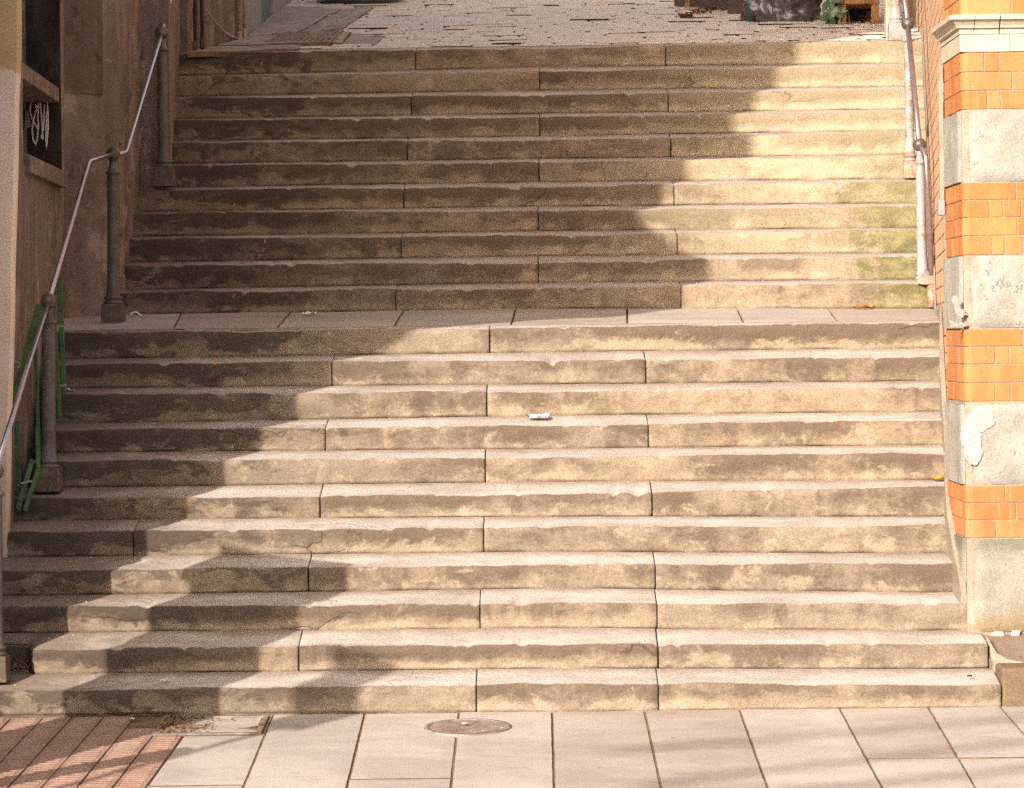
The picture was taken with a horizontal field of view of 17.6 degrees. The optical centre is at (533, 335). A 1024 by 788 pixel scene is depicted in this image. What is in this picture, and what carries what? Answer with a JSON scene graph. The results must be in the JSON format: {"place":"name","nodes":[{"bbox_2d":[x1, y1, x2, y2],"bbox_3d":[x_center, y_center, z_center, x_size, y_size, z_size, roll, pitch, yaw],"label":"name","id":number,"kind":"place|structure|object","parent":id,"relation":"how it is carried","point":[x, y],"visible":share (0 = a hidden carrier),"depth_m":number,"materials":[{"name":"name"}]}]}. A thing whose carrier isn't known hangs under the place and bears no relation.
{"place":"outdoors","nodes":[
{"label":"outdoors","id":0,"kind":"place"},
{"bbox_2d":[0,716,181,787],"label":"red paving","id":1,"kind":"structure","parent":0,"point":[23,744],"depth_m":18.87,"materials":[{"name":"brick"}]},
{"bbox_2d":[0,706,1023,787],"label":"pavement","id":2,"kind":"structure","parent":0,"point":[145,722],"depth_m":18.88,"materials":[{"name":"beige stone"}]},
{"bbox_2d":[0,0,66,556],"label":"rendered building","id":3,"kind":"structure","parent":2,"relation":"on","point":[33,184],"depth_m":22.75,"materials":[{"name":"pink paint"}]},
{"bbox_2d":[153,714,268,735],"bbox_3d":[-1.916,2.342,19.690,0.636,0.126,0.580,-1,0,0],"label":"access cover","id":4,"kind":"object","parent":2,"relation":"on","point":[182,725],"visible":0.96,"depth_m":19.70,"materials":[{"name":"metal"}]},
{"bbox_2d":[424,718,510,737],"bbox_3d":[-0.387,2.323,19.505,0.516,0.074,0.516,-1,0,0],"label":"manhole cover","id":5,"kind":"object","parent":2,"relation":"on","point":[455,728],"visible":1,"depth_m":19.50,"materials":[{"name":"metal"}]},
{"bbox_2d":[0,39,1000,718],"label":"stone staircase","id":6,"kind":"structure","parent":2,"relation":"on","point":[646,277],"depth_m":22.88,"materials":[{"name":"stone"}]},
{"bbox_2d":[13,278,66,510],"bbox_3d":[-3.297,0.379,22.157,0.198,1.548,0.957,-1,0,8],"label":"slatted frame","id":7,"kind":"object","parent":6,"relation":"on","point":[37,314],"visible":0.82,"depth_m":22.18,"materials":[{"name":"green paint"}]},
{"bbox_2d":[0,0,175,682],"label":"stair handrail","id":8,"kind":"object","parent":6,"relation":"on","point":[113,311],"visible":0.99,"depth_m":23.70,"materials":[{"name":"grey metal"}]},
{"bbox_2d":[63,0,180,317],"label":"stained building","id":9,"kind":"structure","parent":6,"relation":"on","point":[109,46],"depth_m":25.55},
{"bbox_2d":[193,0,197,50],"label":"drainpipe","id":10,"kind":"object","parent":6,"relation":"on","point":[195,44],"visible":1,"depth_m":29.38,"materials":[{"name":"brown metal"}]},
{"bbox_2d":[302,311,316,313],"bbox_3d":[-1.704,-0.178,25.200,0.110,0.024,0.090,-1,0,0],"label":"paper scrap","id":11,"kind":"object","parent":6,"relation":"on","point":[307,312],"visible":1,"depth_m":25.18,"materials":[{"name":"white paper"}]},
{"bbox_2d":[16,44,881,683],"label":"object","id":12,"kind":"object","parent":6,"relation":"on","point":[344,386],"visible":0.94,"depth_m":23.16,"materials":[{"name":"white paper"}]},
{"bbox_2d":[527,413,548,417],"bbox_3d":[0.033,0.548,22.743,0.150,0.032,0.100,-1,0,0],"label":"paper scrap","id":13,"kind":"object","parent":6,"relation":"on","point":[545,415],"visible":1,"depth_m":22.72,"materials":[{"name":"white paper"}]},
{"bbox_2d":[853,304,875,307],"bbox_3d":[2.548,-0.229,25.460,0.170,0.031,0.070,-1,0,0],"label":"autumn leaf","id":14,"kind":"object","parent":6,"relation":"on","point":[865,306],"visible":1,"depth_m":25.44,"materials":[{"name":"orange plant"}]},
{"bbox_2d":[887,0,935,306],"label":"stair handrail","id":15,"kind":"object","parent":6,"relation":"on","point":[916,167],"visible":1,"depth_m":26.02,"materials":[{"name":"paint"}]},
{"bbox_2d":[931,475,943,479],"bbox_3d":[2.730,0.945,22.088,0.140,0.033,0.090,-1,0,0],"label":"autumn leaf","id":16,"kind":"object","parent":6,"relation":"on","point":[938,477],"visible":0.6,"depth_m":22.06,"materials":[{"name":"yellow plant"}]},
{"bbox_2d":[983,630,1023,706],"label":"kerb block","id":17,"kind":"structure","parent":2,"relation":"on","point":[1006,659],"depth_m":20.31,"materials":[{"name":"brown stone"}]},
{"bbox_2d":[215,0,921,48],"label":"cobbled street","id":18,"kind":"structure","parent":0,"point":[441,23],"depth_m":32.70,"materials":[{"name":"grey stone"}]},
{"bbox_2d":[180,0,291,51],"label":"grey building","id":19,"kind":"structure","parent":18,"relation":"on","point":[224,14],"depth_m":30.43,"materials":[{"name":"stone"}]},
{"bbox_2d":[200,0,204,49],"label":"drainpipe","id":20,"kind":"object","parent":19,"relation":"attached to","point":[202,42],"visible":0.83,"depth_m":29.69,"materials":[{"name":"brown metal"}]},
{"bbox_2d":[205,9,237,38],"bbox_3d":[-2.855,-2.857,30.355,0.016,0.192,1.069,-1,0,11],"label":"cable","id":21,"kind":"object","parent":19,"relation":"attached to","point":[215,22],"visible":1,"depth_m":30.23,"materials":[{"name":"metal"}]},
{"bbox_2d":[237,0,241,38],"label":"drainpipe","id":22,"kind":"object","parent":19,"relation":"attached to","point":[239,34],"visible":0.83,"depth_m":30.83,"materials":[{"name":"brown metal"}]},
{"bbox_2d":[243,0,245,36],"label":"drainpipe","id":23,"kind":"object","parent":19,"relation":"attached to","point":[244,22],"visible":0.83,"depth_m":31.37,"materials":[{"name":"brown metal"}]},
{"bbox_2d":[261,0,269,23],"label":"door","id":24,"kind":"structure","parent":19,"relation":"in","point":[265,4],"depth_m":34.66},
{"bbox_2d":[188,6,384,56],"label":"gutter paving","id":25,"kind":"structure","parent":18,"relation":"on","point":[287,19],"depth_m":32.24,"materials":[{"name":"stone"}]},
{"bbox_2d":[265,30,345,44],"bbox_3d":[-2.135,-2.795,31.075,0.645,0.289,1.764,-1,0,0],"label":"cobble patch","id":26,"kind":"object","parent":25,"relation":"on","point":[279,38],"visible":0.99,"depth_m":30.90,"materials":[{"name":"stone"}]},
{"bbox_2d":[317,0,404,4],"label":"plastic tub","id":27,"kind":"object","parent":18,"relation":"on","point":[344,2],"visible":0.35,"depth_m":38.27,"materials":[{"name":"plastic"}]},
{"bbox_2d":[675,11,693,17],"bbox_3d":[1.550,-3.303,33.983,0.214,0.090,0.207,-1,0,0],"label":"leaf clump","id":28,"kind":"object","parent":18,"relation":"on","point":[685,15],"visible":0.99,"depth_m":33.96,"materials":[{"name":"brown plant"}]},
{"bbox_2d":[685,4,710,13],"bbox_3d":[1.748,-3.430,34.695,0.309,0.120,0.225,-1,0,44],"label":"leaf clump","id":29,"kind":"object","parent":18,"relation":"on","point":[696,9],"visible":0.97,"depth_m":34.70,"materials":[{"name":"brown plant"}]},
{"bbox_2d":[703,5,722,10],"bbox_3d":[1.915,-3.490,35.276,0.240,0.079,0.196,-1,0,0],"label":"leaf clump","id":30,"kind":"object","parent":18,"relation":"on","point":[714,8],"visible":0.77,"depth_m":35.24,"materials":[{"name":"brown plant"}]},
{"bbox_2d":[740,0,822,21],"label":"rubbish bag","id":31,"kind":"object","parent":18,"relation":"on","point":[779,10],"visible":0.83,"depth_m":32.93,"materials":[{"name":"black plastic"}]},
{"bbox_2d":[817,0,846,24],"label":"leafy plant","id":32,"kind":"object","parent":18,"relation":"on","point":[832,13],"visible":0.88,"depth_m":32.33,"materials":[{"name":"green plant"}]},
{"bbox_2d":[837,0,878,24],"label":"wooden stand","id":33,"kind":"object","parent":18,"relation":"on","point":[862,10],"visible":0.6,"depth_m":32.36,"materials":[{"name":"wood"}]},
{"bbox_2d":[884,0,889,37],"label":"post","id":34,"kind":"object","parent":18,"relation":"on","point":[886,11],"depth_m":30.10,"materials":[{"name":"white metal"}]},
{"bbox_2d":[674,0,743,13],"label":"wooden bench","id":35,"kind":"object","parent":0,"point":[733,6],"visible":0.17,"depth_m":35.70,"materials":[{"name":"brown wood"}]},
{"bbox_2d":[900,0,1023,635],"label":"brick building","id":36,"kind":"structure","parent":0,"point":[973,66],"depth_m":20.66,"materials":[{"name":"orange brick"}]}
]}

